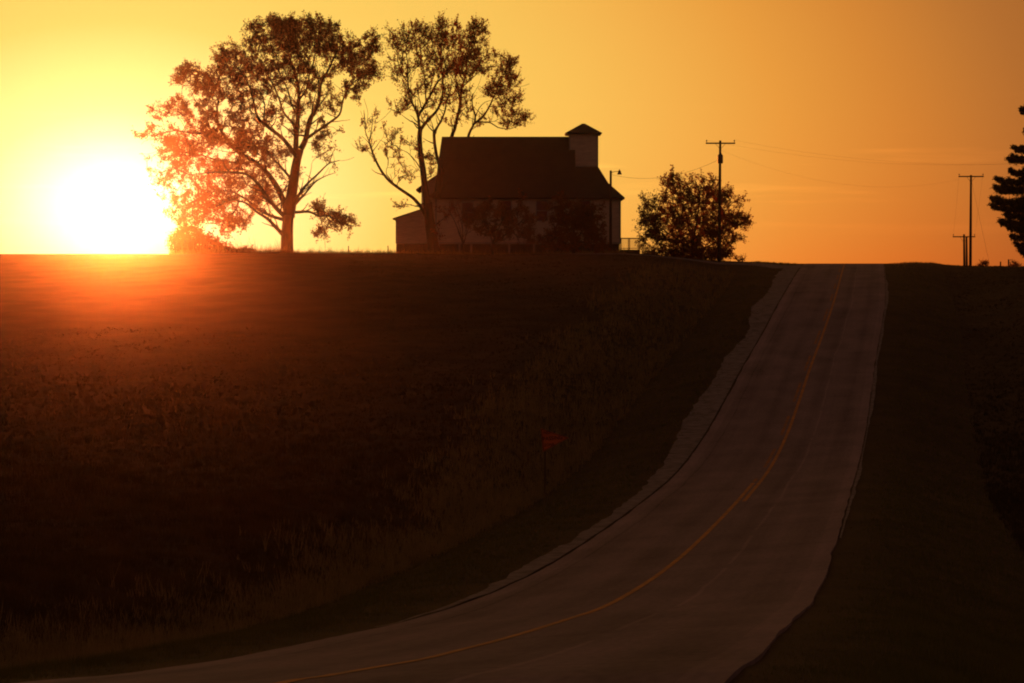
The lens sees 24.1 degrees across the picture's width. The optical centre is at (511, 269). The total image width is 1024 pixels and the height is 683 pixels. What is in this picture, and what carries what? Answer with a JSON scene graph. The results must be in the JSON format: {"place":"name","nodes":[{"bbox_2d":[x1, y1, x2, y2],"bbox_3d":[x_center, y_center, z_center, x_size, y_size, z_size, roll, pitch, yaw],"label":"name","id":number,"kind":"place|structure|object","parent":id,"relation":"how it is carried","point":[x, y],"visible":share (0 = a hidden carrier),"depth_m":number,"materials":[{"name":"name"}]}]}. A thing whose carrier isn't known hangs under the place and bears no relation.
{"place":"outdoors","nodes":[
{"label":"outdoors","id":0,"kind":"place"},
{"bbox_2d":[18,263,884,682],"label":"road","id":1,"kind":"structure","parent":0,"point":[730,595],"depth_m":53.86,"materials":[{"name":"grey asphalt"}]},
{"bbox_2d":[275,483,753,682],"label":"line","id":2,"kind":"object","parent":1,"relation":"on","point":[684,553],"visible":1,"depth_m":40.05,"materials":[{"name":"yellow paint"}]},
{"bbox_2d":[743,263,845,500],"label":"line","id":3,"kind":"object","parent":1,"relation":"on","point":[785,437],"visible":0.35,"depth_m":119.44,"materials":[{"name":"yellow paint"}]},
{"bbox_2d":[752,264,841,481],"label":"broken line","id":4,"kind":"object","parent":1,"relation":"on","point":[787,418],"visible":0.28,"depth_m":124.68,"materials":[{"name":"yellow paint"}]},
{"bbox_2d":[0,252,1023,682],"bbox_3d":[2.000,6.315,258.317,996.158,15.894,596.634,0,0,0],"label":"ground","id":5,"kind":"structure","parent":0,"point":[210,295],"depth_m":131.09,"materials":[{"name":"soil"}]},
{"bbox_2d":[164,221,253,253],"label":"leafy shrub","id":6,"kind":"object","parent":5,"relation":"on","point":[181,238],"visible":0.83,"depth_m":230.50,"materials":[{"name":"green plant"}]},
{"bbox_2d":[215,246,237,252],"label":"weed clump","id":7,"kind":"object","parent":5,"relation":"on","point":[228,248],"visible":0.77,"depth_m":228.79,"materials":[{"name":"green plant"}]},
{"bbox_2d":[131,10,388,252],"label":"oak tree","id":8,"kind":"object","parent":5,"relation":"on","point":[287,31],"visible":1,"depth_m":234.44,"materials":[{"name":"green plant"}]},
{"bbox_2d":[0,259,735,669],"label":"tall grass","id":9,"kind":"structure","parent":5,"relation":"on","point":[516,499],"depth_m":90.89,"materials":[{"name":"brown plant"}]},
{"bbox_2d":[167,223,626,254],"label":"crest grass","id":10,"kind":"structure","parent":5,"relation":"on","point":[268,250],"depth_m":228.09,"materials":[{"name":"brown plant"}]},
{"bbox_2d":[393,209,421,252],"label":"shed","id":11,"kind":"structure","parent":5,"relation":"on","point":[408,230],"depth_m":239.40,"materials":[{"name":"wood"}]},
{"bbox_2d":[354,8,462,252],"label":"cottonwood tree","id":12,"kind":"object","parent":5,"relation":"on","point":[428,215],"visible":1,"depth_m":231.27,"materials":[{"name":"green plant"}]},
{"bbox_2d":[426,200,479,251],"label":"lawn tree","id":13,"kind":"object","parent":5,"relation":"on","point":[453,207],"visible":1,"depth_m":228.46,"materials":[{"name":"green plant"}]},
{"bbox_2d":[438,14,535,136],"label":"maple tree","id":14,"kind":"object","parent":5,"relation":"on","point":[509,64],"visible":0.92,"depth_m":256.76,"materials":[{"name":"green plant"}]},
{"bbox_2d":[462,188,538,254],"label":"fruit tree","id":15,"kind":"object","parent":5,"relation":"on","point":[500,211],"visible":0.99,"depth_m":227.02,"materials":[{"name":"green plant"}]},
{"bbox_2d":[0,261,1023,682],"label":"verge grass","id":16,"kind":"structure","parent":5,"relation":"on","point":[894,669],"depth_m":48.78,"materials":[{"name":"brown plant"}]},
{"bbox_2d":[416,124,624,253],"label":"barn","id":17,"kind":"structure","parent":5,"relation":"on","point":[538,171],"depth_m":239.16,"materials":[{"name":"dark shingle"},{"name":"dark wood"}]},
{"bbox_2d":[440,244,458,252],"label":"doorway","id":18,"kind":"structure","parent":17,"relation":"in","point":[443,247],"depth_m":238.02,"materials":[{"name":"black"}]},
{"bbox_2d":[461,244,469,252],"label":"doorway","id":19,"kind":"structure","parent":17,"relation":"in","point":[466,246],"depth_m":238.02,"materials":[{"name":"black"}]},
{"bbox_2d":[462,202,473,222],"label":"window","id":20,"kind":"structure","parent":17,"relation":"in","point":[465,205],"depth_m":237.97,"materials":[{"name":"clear glass"}]},
{"bbox_2d":[473,244,490,253],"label":"doorway","id":21,"kind":"structure","parent":17,"relation":"in","point":[479,247],"depth_m":238.02,"materials":[{"name":"black"}]},
{"bbox_2d":[494,244,507,253],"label":"doorway","id":22,"kind":"structure","parent":17,"relation":"in","point":[504,247],"depth_m":238.02,"materials":[{"name":"black"}]},
{"bbox_2d":[501,200,511,220],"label":"window","id":23,"kind":"structure","parent":17,"relation":"in","point":[505,201],"depth_m":237.97,"materials":[{"name":"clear glass"}]},
{"bbox_2d":[510,244,532,253],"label":"doorway","id":24,"kind":"structure","parent":17,"relation":"in","point":[512,246],"depth_m":238.02,"materials":[{"name":"black"}]},
{"bbox_2d":[535,244,545,253],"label":"doorway","id":25,"kind":"structure","parent":17,"relation":"in","point":[538,248],"depth_m":238.02,"materials":[{"name":"black"}]},
{"bbox_2d":[536,200,547,220],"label":"window","id":26,"kind":"structure","parent":17,"relation":"in","point":[539,207],"depth_m":237.97,"materials":[{"name":"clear glass"}]},
{"bbox_2d":[580,200,590,206],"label":"window","id":27,"kind":"structure","parent":17,"relation":"in","point":[586,202],"depth_m":237.97,"materials":[{"name":"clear glass"}]},
{"bbox_2d":[541,429,567,496],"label":"road sign","id":28,"kind":"object","parent":5,"relation":"on","point":[550,439],"visible":0.99,"depth_m":96.00,"materials":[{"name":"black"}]},
{"bbox_2d":[532,190,610,253],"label":"dense tree","id":29,"kind":"object","parent":5,"relation":"on","point":[577,218],"visible":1,"depth_m":224.52,"materials":[{"name":"green plant"}]},
{"bbox_2d":[375,264,801,626],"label":"gravel shoulder","id":30,"kind":"object","parent":5,"relation":"on","point":[720,385],"visible":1,"depth_m":113.75},
{"bbox_2d":[609,169,621,250],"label":"yard light","id":31,"kind":"object","parent":5,"relation":"on","point":[610,214],"visible":0.97,"depth_m":235.91,"materials":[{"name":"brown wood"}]},
{"bbox_2d":[619,238,651,253],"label":"deck","id":32,"kind":"structure","parent":5,"relation":"on","point":[630,247],"depth_m":238.64,"materials":[{"name":"brown wood"}]},
{"bbox_2d":[632,165,754,260],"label":"round tree","id":33,"kind":"object","parent":5,"relation":"on","point":[692,247],"visible":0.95,"depth_m":225.54,"materials":[{"name":"green plant"}]},
{"bbox_2d":[706,140,734,261],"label":"utility pole","id":34,"kind":"object","parent":5,"relation":"on","point":[720,158],"visible":0.98,"depth_m":221.87,"materials":[{"name":"brown wood"}]},
{"bbox_2d":[733,253,746,260],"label":"weed clump","id":35,"kind":"object","parent":5,"relation":"on","point":[738,259],"visible":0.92,"depth_m":228.87,"materials":[{"name":"green plant"}]},
{"bbox_2d":[840,265,888,537],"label":"gravel shoulder","id":36,"kind":"object","parent":5,"relation":"on","point":[853,493],"visible":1,"depth_m":118.23},
{"bbox_2d":[953,234,974,265],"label":"utility pole","id":37,"kind":"object","parent":5,"relation":"on","point":[964,240],"visible":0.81,"depth_m":289.88,"materials":[{"name":"brown wood"}]},
{"bbox_2d":[965,236,967,265],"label":"stub pole","id":38,"kind":"object","parent":5,"relation":"on","point":[966,238],"visible":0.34,"depth_m":288.89,"materials":[{"name":"brown wood"}]},
{"bbox_2d":[958,174,983,265],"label":"utility pole","id":39,"kind":"object","parent":5,"relation":"on","point":[970,234],"visible":0.97,"depth_m":258.88,"materials":[{"name":"brown wood"}]},
{"bbox_2d":[977,259,988,265],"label":"weed clump","id":40,"kind":"object","parent":5,"relation":"on","point":[983,263],"visible":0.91,"depth_m":235.91,"materials":[{"name":"green plant"}]},
{"bbox_2d":[987,105,1023,257],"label":"pine tree","id":41,"kind":"object","parent":5,"relation":"on","point":[1013,214],"visible":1,"depth_m":211.23,"materials":[{"name":"green plant"}]},
{"bbox_2d":[1009,259,1022,265],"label":"bush","id":42,"kind":"object","parent":5,"relation":"on","point":[1014,263],"visible":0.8,"depth_m":235.87,"materials":[{"name":"green plant"}]},
{"bbox_2d":[0,0,1023,265],"label":"sky","id":43,"kind":"structure","parent":0,"point":[939,84],"materials":[{"name":"orange"}]},
{"bbox_2d":[484,253,808,267],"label":"driveway","id":44,"kind":"structure","parent":0,"point":[772,265],"depth_m":216.58,"materials":[{"name":"gravel"}]}
]}

